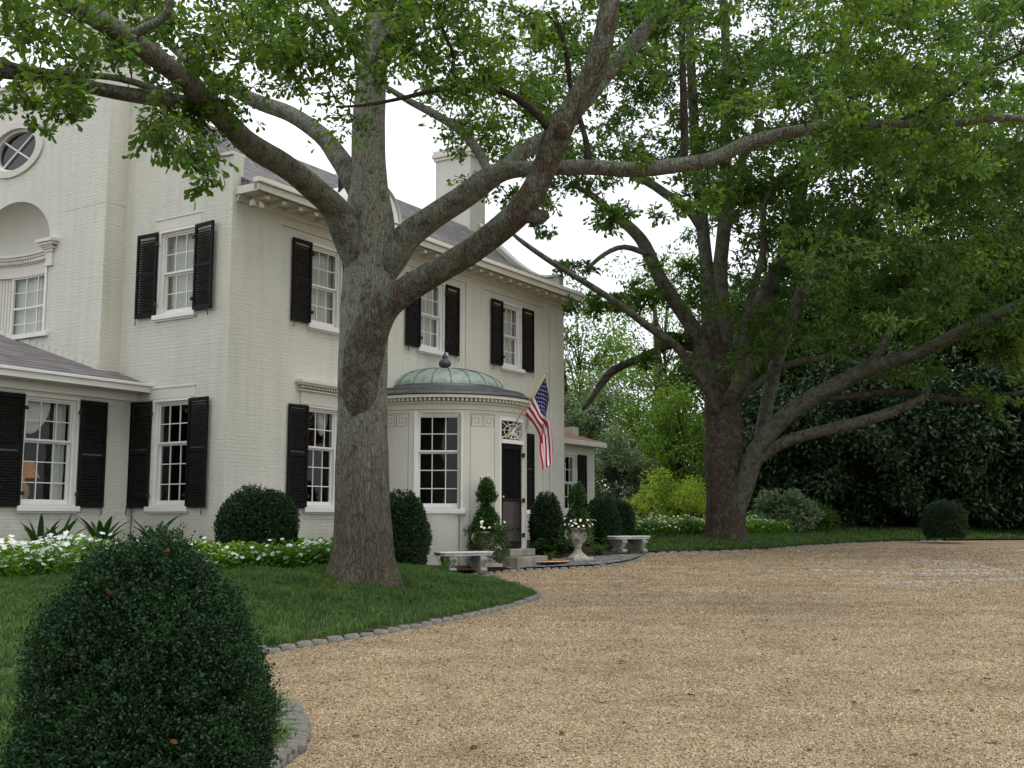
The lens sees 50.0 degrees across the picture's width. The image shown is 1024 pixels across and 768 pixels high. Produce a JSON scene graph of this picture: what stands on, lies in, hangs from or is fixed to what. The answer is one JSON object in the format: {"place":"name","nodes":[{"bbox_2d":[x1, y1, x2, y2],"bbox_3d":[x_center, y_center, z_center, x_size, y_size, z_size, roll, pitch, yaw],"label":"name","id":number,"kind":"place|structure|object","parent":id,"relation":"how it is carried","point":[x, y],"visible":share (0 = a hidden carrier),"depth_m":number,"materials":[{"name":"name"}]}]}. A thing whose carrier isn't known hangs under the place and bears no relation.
{"place":"outdoors","nodes":[
{"label":"outdoors","id":0,"kind":"place"},
{"bbox_2d":[21,460,39,498],"bbox_3d":[-9.404,1.919,21.103,0.600,0.880,0.600,0,-7,0],"label":"table lamp","id":1,"kind":"object","parent":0,"point":[28,469],"visible":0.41,"depth_m":21.01,"materials":[{"name":"brown fabric"}]},
{"bbox_2d":[0,530,1023,762],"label":"lawn","id":2,"kind":"structure","parent":0,"point":[311,637],"depth_m":15.18,"materials":[{"name":"plant"}]},
{"bbox_2d":[0,521,290,767],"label":"boxwood shrub","id":3,"kind":"object","parent":2,"relation":"on","point":[147,674],"visible":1,"depth_m":5.83,"materials":[{"name":"green plant"}]},
{"bbox_2d":[0,667,307,766],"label":"grass","id":4,"kind":"structure","parent":2,"relation":"on","point":[7,685],"depth_m":8.21,"materials":[{"name":"green plant"}]},
{"bbox_2d":[5,563,507,575],"bbox_3d":[-6.189,3.344,19.670,12.256,0.909,13.356,0,-7,0],"label":"planting bed","id":5,"kind":"object","parent":2,"relation":"on","point":[462,568],"visible":0.1,"depth_m":23.62,"materials":[{"name":"brown soil"}]},
{"bbox_2d":[21,513,77,541],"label":"broad leaved plant","id":6,"kind":"object","parent":5,"relation":"on","point":[33,536],"visible":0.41,"depth_m":18.89,"materials":[{"name":"green plant"}]},
{"bbox_2d":[0,530,115,577],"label":"white flowers","id":7,"kind":"object","parent":5,"relation":"on","point":[18,558],"visible":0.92,"depth_m":16.49,"materials":[{"name":"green plant"}]},
{"bbox_2d":[45,513,93,539],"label":"broad leaved plant","id":8,"kind":"object","parent":5,"relation":"on","point":[66,525],"visible":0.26,"depth_m":19.61,"materials":[{"name":"green plant"}]},
{"bbox_2d":[75,511,131,542],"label":"broad leaved plant","id":9,"kind":"object","parent":5,"relation":"on","point":[106,530],"visible":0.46,"depth_m":20.15,"materials":[{"name":"green plant"}]},
{"bbox_2d":[128,515,180,538],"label":"broad leaved plant","id":10,"kind":"object","parent":5,"relation":"on","point":[143,530],"visible":0.32,"depth_m":20.90,"materials":[{"name":"green plant"}]},
{"bbox_2d":[91,535,395,569],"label":"white flowers","id":11,"kind":"object","parent":5,"relation":"on","point":[307,552],"visible":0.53,"depth_m":18.26,"materials":[{"name":"green plant"}]},
{"bbox_2d":[211,482,300,549],"bbox_3d":[-4.495,2.521,19.437,1.548,1.560,1.710,0,-7,0],"label":"clipped boxwood","id":12,"kind":"object","parent":5,"relation":"on","point":[257,515],"visible":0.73,"depth_m":18.98,"materials":[{"name":"green plant"}]},
{"bbox_2d":[390,488,432,565],"bbox_3d":[-2.237,2.983,22.595,1.222,1.667,1.152,0,-7,0],"label":"clipped boxwood","id":13,"kind":"object","parent":5,"relation":"on","point":[412,535],"visible":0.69,"depth_m":22.25,"materials":[{"name":"green plant"}]},
{"bbox_2d":[432,555,457,569],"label":"fern","id":14,"kind":"object","parent":5,"relation":"on","point":[445,563],"visible":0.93,"depth_m":22.42,"materials":[{"name":"green plant"}]},
{"bbox_2d":[434,551,493,573],"bbox_3d":[-1.011,3.743,23.014,1.264,0.455,0.461,4,-8,-30],"label":"stone bench","id":15,"kind":"object","parent":5,"relation":"on","point":[478,559],"visible":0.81,"depth_m":22.97,"materials":[{"name":"stone"}]},
{"bbox_2d":[470,531,502,566],"bbox_3d":[-0.561,3.603,23.989,0.743,0.775,0.570,4,-8,-28],"label":"stone urn","id":16,"kind":"object","parent":5,"relation":"on","point":[488,563],"visible":0.52,"depth_m":23.82,"materials":[{"name":"grey stone"}]},
{"bbox_2d":[471,476,503,534],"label":"topiary","id":17,"kind":"object","parent":16,"relation":"in","point":[487,512],"visible":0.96,"depth_m":23.98,"materials":[{"name":"green plant"}]},
{"bbox_2d":[463,520,515,565],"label":"trailing flowers","id":18,"kind":"object","parent":16,"relation":"in","point":[499,535],"visible":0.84,"depth_m":23.80,"materials":[{"name":"green plant"}]},
{"bbox_2d":[0,1,606,565],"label":"brick house","id":19,"kind":"structure","parent":2,"relation":"on","point":[168,353],"depth_m":23.05,"materials":[{"name":"paint"}]},
{"bbox_2d":[0,121,44,178],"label":"round window","id":20,"kind":"structure","parent":19,"relation":"in","point":[4,174],"depth_m":24.84,"materials":[{"name":"paint"}]},
{"bbox_2d":[10,273,44,334],"bbox_3d":[-10.874,-1.724,24.877,1.339,1.500,0.207,-4,-8,32],"label":"niche window","id":21,"kind":"structure","parent":19,"relation":"in","point":[29,293],"depth_m":25.08,"materials":[{"name":"white glass"}]},
{"bbox_2d":[42,266,48,330],"bbox_3d":[-10.059,-1.851,23.856,0.099,1.500,0.399,0,-7,2],"label":"pilaster","id":22,"kind":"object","parent":19,"relation":"in","point":[46,267],"depth_m":23.67,"materials":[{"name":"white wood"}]},
{"bbox_2d":[15,392,79,512],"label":"window","id":23,"kind":"structure","parent":19,"relation":"in","point":[51,428],"depth_m":21.22,"materials":[{"name":"white glass"}]},
{"bbox_2d":[144,384,195,513],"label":"window","id":24,"kind":"structure","parent":19,"relation":"in","point":[169,417],"depth_m":22.15,"materials":[{"name":"white glass"}]},
{"bbox_2d":[151,211,201,322],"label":"window","id":25,"kind":"structure","parent":19,"relation":"in","point":[176,243],"depth_m":22.51,"materials":[{"name":"white glass"}]},
{"bbox_2d":[295,379,337,513],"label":"window","id":26,"kind":"structure","parent":19,"relation":"in","point":[323,406],"depth_m":23.74,"materials":[{"name":"white glass"}]},
{"bbox_2d":[307,242,342,335],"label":"window","id":27,"kind":"structure","parent":19,"relation":"in","point":[327,266],"depth_m":24.10,"materials":[{"name":"white glass"}]},
{"bbox_2d":[417,283,447,357],"bbox_3d":[-2.064,-1.636,27.113,0.386,1.905,1.560,-4,-8,32],"label":"window","id":28,"kind":"structure","parent":19,"relation":"in","point":[433,302],"depth_m":27.41,"materials":[{"name":"white glass"}]},
{"bbox_2d":[414,411,465,514],"bbox_3d":[-1.633,1.765,24.474,1.218,2.305,0.290,0,-7,0],"label":"window","id":29,"kind":"structure","parent":19,"relation":"in","point":[430,508],"depth_m":24.46,"materials":[{"name":"white wood"}]},
{"bbox_2d":[500,301,524,374],"bbox_3d":[-0.096,-1.252,30.211,0.385,1.905,1.529,-5,-8,32],"label":"window","id":30,"kind":"structure","parent":19,"relation":"in","point":[513,313],"depth_m":30.51,"materials":[{"name":"white glass"}]},
{"bbox_2d":[501,443,524,547],"bbox_3d":[0.012,2.569,25.244,0.128,2.370,0.982,-4,-8,32],"label":"front door","id":31,"kind":"structure","parent":19,"relation":"in","point":[510,453],"depth_m":25.20,"materials":[{"name":"paint"}]},
{"bbox_2d":[501,421,529,515],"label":"window","id":32,"kind":"structure","parent":19,"relation":"in","point":[503,425],"depth_m":26.19,"materials":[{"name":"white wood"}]},
{"bbox_2d":[505,371,552,469],"bbox_3d":[0.421,0.840,24.671,1.190,2.226,0.278,-4,-8,28],"label":"house flag","id":33,"kind":"object","parent":19,"relation":"attached to","point":[535,414],"visible":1,"depth_m":24.55,"materials":[{"name":"fabric"},{"name":"wood"}]},
{"bbox_2d":[564,452,576,514],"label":"window","id":34,"kind":"structure","parent":19,"relation":"in","point":[570,466],"depth_m":35.82,"materials":[{"name":"white glass"}]},
{"bbox_2d":[0,0,1023,588],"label":"oak tree","id":35,"kind":"object","parent":2,"relation":"on","point":[374,246],"visible":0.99,"depth_m":15.74,"materials":[{"name":"green plant"}]},
{"bbox_2d":[527,535,640,557],"bbox_3d":[1.441,4.563,31.552,6.997,0.573,11.914,0,-7,0],"label":"planting bed","id":36,"kind":"object","parent":2,"relation":"on","point":[587,550],"visible":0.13,"depth_m":27.80,"materials":[{"name":"brown soil"}]},
{"bbox_2d":[527,538,549,549],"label":"fern","id":37,"kind":"object","parent":36,"relation":"on","point":[535,544],"visible":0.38,"depth_m":26.55,"materials":[{"name":"green plant"}]},
{"bbox_2d":[528,491,566,554],"bbox_3d":[0.868,3.479,27.174,1.004,1.687,1.029,0,-7,0],"label":"clipped boxwood","id":38,"kind":"object","parent":36,"relation":"on","point":[546,517],"visible":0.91,"depth_m":26.90,"materials":[{"name":"green plant"}]},
{"bbox_2d":[537,537,568,552],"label":"fern","id":39,"kind":"object","parent":36,"relation":"on","point":[554,548],"visible":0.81,"depth_m":26.69,"materials":[{"name":"green plant"}]},
{"bbox_2d":[563,536,597,551],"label":"fern","id":40,"kind":"object","parent":36,"relation":"on","point":[572,547],"visible":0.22,"depth_m":27.18,"materials":[{"name":"green plant"}]},
{"bbox_2d":[584,543,609,554],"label":"fern","id":41,"kind":"object","parent":36,"relation":"on","point":[599,550],"visible":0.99,"depth_m":27.18,"materials":[{"name":"green plant"}]},
{"bbox_2d":[584,494,622,548],"bbox_3d":[2.442,3.744,29.560,1.083,1.552,1.193,0,-7,0],"label":"clipped boxwood","id":42,"kind":"object","parent":36,"relation":"on","point":[604,512],"visible":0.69,"depth_m":29.21,"materials":[{"name":"green plant"}]},
{"bbox_2d":[613,498,636,540],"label":"clipped boxwood","id":43,"kind":"object","parent":36,"relation":"on","point":[627,515],"visible":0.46,"depth_m":31.00,"materials":[{"name":"green plant"}]},
{"bbox_2d":[564,367,644,496],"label":"background tree","id":44,"kind":"object","parent":2,"relation":"on","point":[589,425],"visible":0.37,"depth_m":46.85,"materials":[{"name":"green plant"}]},
{"bbox_2d":[563,275,648,447],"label":"background tree","id":45,"kind":"object","parent":2,"relation":"on","point":[573,388],"visible":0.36,"depth_m":58.07,"materials":[{"name":"green plant"}]},
{"bbox_2d":[594,426,661,501],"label":"background tree","id":46,"kind":"object","parent":2,"relation":"on","point":[626,470],"visible":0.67,"depth_m":42.40,"materials":[{"name":"green plant"}]},
{"bbox_2d":[622,494,659,517],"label":"feathery shrub","id":47,"kind":"object","parent":2,"relation":"on","point":[629,500],"visible":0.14,"depth_m":38.80,"materials":[{"name":"green plant"}]},
{"bbox_2d":[592,351,704,514],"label":"background tree","id":48,"kind":"object","parent":2,"relation":"on","point":[631,413],"visible":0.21,"depth_m":51.59,"materials":[{"name":"green plant"}]},
{"bbox_2d":[574,243,737,515],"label":"background tree","id":49,"kind":"object","parent":2,"relation":"on","point":[665,362],"visible":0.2,"depth_m":62.75,"materials":[{"name":"green plant"}]},
{"bbox_2d":[624,379,706,519],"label":"background tree","id":50,"kind":"object","parent":2,"relation":"on","point":[677,443],"visible":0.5,"depth_m":45.67,"materials":[{"name":"green plant"}]},
{"bbox_2d":[627,467,706,518],"bbox_3d":[5.635,4.137,38.374,3.970,2.472,3.832,0,-7,0],"label":"lime shrub","id":51,"kind":"object","parent":2,"relation":"on","point":[678,502],"visible":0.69,"depth_m":37.97,"materials":[{"name":"green plant"}]},
{"bbox_2d":[677,414,703,517],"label":"background tree","id":52,"kind":"object","parent":2,"relation":"on","point":[695,455],"depth_m":59.45,"materials":[{"name":"green plant"}]},
{"bbox_2d":[634,512,794,535],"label":"white flowers","id":53,"kind":"object","parent":2,"relation":"on","point":[669,525],"visible":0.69,"depth_m":33.66,"materials":[{"name":"green plant"}]},
{"bbox_2d":[656,272,828,478],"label":"background tree","id":54,"kind":"object","parent":2,"relation":"on","point":[687,378],"visible":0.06,"depth_m":51.91,"materials":[{"name":"green plant"}]},
{"bbox_2d":[486,0,1023,542],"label":"oak tree","id":55,"kind":"object","parent":2,"relation":"on","point":[836,236],"visible":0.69,"depth_m":30.95,"materials":[{"name":"green plant"}]},
{"bbox_2d":[702,378,868,525],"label":"magnolia tree","id":56,"kind":"object","parent":2,"relation":"on","point":[777,476],"visible":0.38,"depth_m":40.54,"materials":[{"name":"green plant"}]},
{"bbox_2d":[746,487,824,532],"bbox_3d":[9.241,4.496,37.237,2.713,1.989,2.556,-2,-7,18],"label":"glossy shrub","id":57,"kind":"object","parent":2,"relation":"on","point":[793,504],"visible":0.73,"depth_m":36.78,"materials":[{"name":"green plant"}]},
{"bbox_2d":[783,496,841,531],"bbox_3d":[10.457,4.730,38.229,2.206,1.670,2.572,0,-7,0],"label":"leafy shrub","id":58,"kind":"object","parent":2,"relation":"on","point":[829,520],"visible":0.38,"depth_m":37.59,"materials":[{"name":"green plant"}]},
{"bbox_2d":[733,246,922,413],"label":"background tree","id":59,"kind":"object","parent":2,"relation":"on","point":[795,342],"visible":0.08,"depth_m":48.31,"materials":[{"name":"green plant"}]},
{"bbox_2d":[765,352,937,527],"bbox_3d":[12.762,2.366,41.021,6.301,7.684,6.500,0,-7,0],"label":"magnolia tree","id":60,"kind":"object","parent":2,"relation":"on","point":[844,491],"visible":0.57,"depth_m":39.81,"materials":[{"name":"green plant"}]},
{"bbox_2d":[784,201,1002,436],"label":"background tree","id":61,"kind":"object","parent":2,"relation":"on","point":[868,349],"visible":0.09,"depth_m":46.66,"materials":[{"name":"green plant"}]},
{"bbox_2d":[832,343,1007,527],"bbox_3d":[15.246,2.417,41.553,6.900,8.085,6.795,0,-7,0],"label":"magnolia tree","id":62,"kind":"object","parent":2,"relation":"on","point":[938,413],"visible":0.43,"depth_m":39.74,"materials":[{"name":"green plant"}]},
{"bbox_2d":[856,187,1023,424],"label":"background tree","id":63,"kind":"object","parent":2,"relation":"on","point":[974,353],"visible":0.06,"depth_m":45.52,"materials":[{"name":"green plant"}]},
{"bbox_2d":[920,498,968,540],"bbox_3d":[13.476,4.228,34.257,1.519,1.323,1.491,0,-7,0],"label":"clipped boxwood","id":64,"kind":"object","parent":2,"relation":"on","point":[945,519],"visible":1,"depth_m":33.78,"materials":[{"name":"green plant"}]},
{"bbox_2d":[899,472,1017,526],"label":"laurel shrub","id":65,"kind":"object","parent":2,"relation":"on","point":[974,520],"visible":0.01,"depth_m":43.72,"materials":[{"name":"green plant"}]},
{"bbox_2d":[908,359,1023,530],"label":"magnolia tree","id":66,"kind":"object","parent":2,"relation":"on","point":[992,513],"visible":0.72,"depth_m":39.30,"materials":[{"name":"green plant"}]},
{"bbox_2d":[921,124,1023,371],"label":"background tree","id":67,"kind":"object","parent":2,"relation":"on","point":[1006,253],"visible":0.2,"depth_m":44.48,"materials":[{"name":"green plant"}]},
{"bbox_2d":[984,359,1023,529],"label":"magnolia tree","id":68,"kind":"object","parent":2,"relation":"on","point":[1010,494],"visible":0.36,"depth_m":39.24,"materials":[{"name":"green plant"}]},
{"bbox_2d":[0,0,1023,511],"label":"sky","id":69,"kind":"structure","parent":0,"point":[410,147],"materials":[{"name":"white"}]},
{"bbox_2d":[487,554,642,570],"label":"paving","id":70,"kind":"structure","parent":0,"point":[602,559],"depth_m":25.73,"materials":[{"name":"grey stone"}]},
{"bbox_2d":[492,548,547,570],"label":"entrance steps","id":71,"kind":"structure","parent":70,"relation":"on","point":[518,558],"depth_m":24.43,"materials":[{"name":"stone"}]},
{"bbox_2d":[543,551,556,559],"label":"fern","id":72,"kind":"object","parent":70,"relation":"on","point":[551,556],"visible":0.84,"depth_m":25.27,"materials":[{"name":"green plant"}]},
{"bbox_2d":[536,560,568,561],"bbox_3d":[0.788,4.024,24.933,1.228,0.035,0.614,2,-7,-18],"label":"doormat","id":73,"kind":"object","parent":70,"relation":"on","point":[553,561],"visible":0.69,"depth_m":24.88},
{"bbox_2d":[562,528,592,559],"bbox_3d":[1.566,3.806,26.130,0.743,0.775,0.570,4,-8,-28],"label":"stone urn","id":74,"kind":"object","parent":70,"relation":"on","point":[577,553],"visible":0.91,"depth_m":25.97,"materials":[{"name":"grey stone"}]},
{"bbox_2d":[558,517,595,545],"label":"trailing flowers","id":75,"kind":"object","parent":74,"relation":"in","point":[589,528],"visible":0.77,"depth_m":25.99,"materials":[{"name":"green plant"}]},
{"bbox_2d":[563,481,591,530],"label":"topiary","id":76,"kind":"object","parent":74,"relation":"in","point":[577,497],"visible":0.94,"depth_m":26.11,"materials":[{"name":"green plant"}]},
{"bbox_2d":[607,536,650,553],"bbox_3d":[3.020,4.145,28.305,1.264,0.455,0.461,5,-9,-38],"label":"stone bench","id":77,"kind":"object","parent":70,"relation":"on","point":[618,543],"visible":0.9,"depth_m":28.13,"materials":[{"name":"stone"}]},
{"bbox_2d":[261,539,1023,767],"bbox_3d":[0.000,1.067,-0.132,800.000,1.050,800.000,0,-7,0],"label":"gravel drive","id":78,"kind":"structure","parent":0,"point":[986,543],"depth_m":11.04,"materials":[{"name":"beige gravel"}]},
{"bbox_2d":[268,647,281,653],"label":"edging stone","id":79,"kind":"object","parent":78,"relation":"on","point":[274,650],"visible":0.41,"depth_m":12.11,"materials":[{"name":"stone"}]},
{"bbox_2d":[274,752,287,767],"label":"edging stone","id":80,"kind":"object","parent":78,"relation":"on","point":[282,755],"visible":0.32,"depth_m":7.13,"materials":[{"name":"stone"}]},
{"bbox_2d":[269,747,292,763],"bbox_3d":[-1.568,2.479,7.268,0.245,0.130,0.123,0,-6,2],"label":"edging stone","id":81,"kind":"object","parent":78,"relation":"on","point":[288,751],"visible":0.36,"depth_m":7.25,"materials":[{"name":"stone"}]},
{"bbox_2d":[273,742,298,758],"bbox_3d":[-1.560,2.489,7.405,0.237,0.133,0.124,1,-7,1],"label":"edging stone","id":82,"kind":"object","parent":78,"relation":"on","point":[294,747],"visible":0.34,"depth_m":7.38,"materials":[{"name":"stone"}]},
{"bbox_2d":[278,643,296,650],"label":"edging stone","id":83,"kind":"object","parent":78,"relation":"on","point":[286,646],"visible":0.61,"depth_m":12.35,"materials":[{"name":"stone"}]},
{"bbox_2d":[274,739,305,753],"bbox_3d":[-1.554,2.498,7.534,0.280,0.113,0.125,3,-8,-5],"label":"edging stone","id":84,"kind":"object","parent":78,"relation":"on","point":[301,746],"visible":0.3,"depth_m":7.52,"materials":[{"name":"stone"}]},
{"bbox_2d":[276,707,304,712],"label":"edging stone","id":85,"kind":"object","parent":78,"relation":"on","point":[297,709],"visible":0.31,"depth_m":8.67,"materials":[{"name":"stone"}]},
{"bbox_2d":[275,734,306,747],"bbox_3d":[-1.570,2.511,7.670,0.279,0.116,0.124,1,-6,-1],"label":"edging stone","id":86,"kind":"object","parent":78,"relation":"on","point":[300,737],"visible":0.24,"depth_m":7.65,"materials":[{"name":"stone"}]},
{"bbox_2d":[276,716,310,726],"bbox_3d":[-1.665,2.585,8.325,0.270,0.123,0.125,5,-11,-14],"label":"edging stone","id":87,"kind":"object","parent":78,"relation":"on","point":[298,718],"visible":0.27,"depth_m":8.31,"materials":[{"name":"stone"}]},
{"bbox_2d":[279,720,308,726],"bbox_3d":[-1.636,2.572,8.193,0.233,0.119,0.124,5,-11,-13],"label":"edging stone","id":88,"kind":"object","parent":78,"relation":"on","point":[292,721],"visible":0.26,"depth_m":8.17,"materials":[{"name":"stone"}]},
{"bbox_2d":[280,730,308,741],"bbox_3d":[-1.565,2.531,7.809,0.234,0.126,0.124,2,-9,-7],"label":"edging stone","id":89,"kind":"object","parent":78,"relation":"on","point":[302,733],"visible":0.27,"depth_m":7.80,"materials":[{"name":"stone"}]},
{"bbox_2d":[282,726,311,741],"bbox_3d":[-1.582,2.541,7.931,0.258,0.126,0.124,-1,-10,-5],"label":"edging stone","id":90,"kind":"object","parent":78,"relation":"on","point":[305,729],"visible":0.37,"depth_m":7.91,"materials":[{"name":"stone"}]},
{"bbox_2d":[295,640,313,647],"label":"edging stone","id":91,"kind":"object","parent":78,"relation":"on","point":[302,644],"visible":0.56,"depth_m":12.59,"materials":[{"name":"stone"}]},
{"bbox_2d":[312,639,327,644],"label":"edging stone","id":92,"kind":"object","parent":78,"relation":"on","point":[319,641],"visible":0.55,"depth_m":12.82,"materials":[{"name":"stone"}]},
{"bbox_2d":[325,635,344,642],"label":"edging stone","id":93,"kind":"object","parent":78,"relation":"on","point":[335,638],"visible":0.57,"depth_m":13.05,"materials":[{"name":"stone"}]},
{"bbox_2d":[343,633,359,639],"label":"edging stone","id":94,"kind":"object","parent":78,"relation":"on","point":[352,636],"visible":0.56,"depth_m":13.28,"materials":[{"name":"stone"}]},
{"bbox_2d":[359,632,374,637],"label":"edging stone","id":95,"kind":"object","parent":78,"relation":"on","point":[365,634],"visible":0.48,"depth_m":13.50,"materials":[{"name":"stone"}]},
{"bbox_2d":[372,629,388,634],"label":"edging stone","id":96,"kind":"object","parent":78,"relation":"on","point":[380,631],"visible":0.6,"depth_m":13.71,"materials":[{"name":"stone"}]},
{"bbox_2d":[386,627,400,632],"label":"edging stone","id":97,"kind":"object","parent":78,"relation":"on","point":[393,629],"visible":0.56,"depth_m":13.95,"materials":[{"name":"stone"}]},
{"bbox_2d":[397,625,410,630],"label":"edging stone","id":98,"kind":"object","parent":78,"relation":"on","point":[404,627],"visible":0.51,"depth_m":14.18,"materials":[{"name":"stone"}]},
{"bbox_2d":[409,623,422,628],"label":"edging stone","id":99,"kind":"object","parent":78,"relation":"on","point":[417,625],"visible":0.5,"depth_m":14.41,"materials":[{"name":"stone"}]},
{"bbox_2d":[420,621,432,625],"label":"edging stone","id":100,"kind":"object","parent":78,"relation":"on","point":[426,623],"visible":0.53,"depth_m":14.66,"materials":[{"name":"stone"}]},
{"bbox_2d":[430,618,442,623],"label":"edging stone","id":101,"kind":"object","parent":78,"relation":"on","point":[436,621],"visible":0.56,"depth_m":14.90,"materials":[{"name":"stone"}]},
{"bbox_2d":[441,617,453,621],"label":"edging stone","id":102,"kind":"object","parent":78,"relation":"on","point":[445,619],"visible":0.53,"depth_m":15.13,"materials":[{"name":"stone"}]},
{"bbox_2d":[452,615,462,619],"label":"edging stone","id":103,"kind":"object","parent":78,"relation":"on","point":[456,617],"visible":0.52,"depth_m":15.36,"materials":[{"name":"stone"}]},
{"bbox_2d":[462,613,473,617],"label":"edging stone","id":104,"kind":"object","parent":78,"relation":"on","point":[466,615],"visible":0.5,"depth_m":15.63,"materials":[{"name":"stone"}]},
{"bbox_2d":[625,525,1023,553],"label":"grass","id":105,"kind":"structure","parent":0,"point":[843,535],"depth_m":34.47,"materials":[{"name":"green plant"}]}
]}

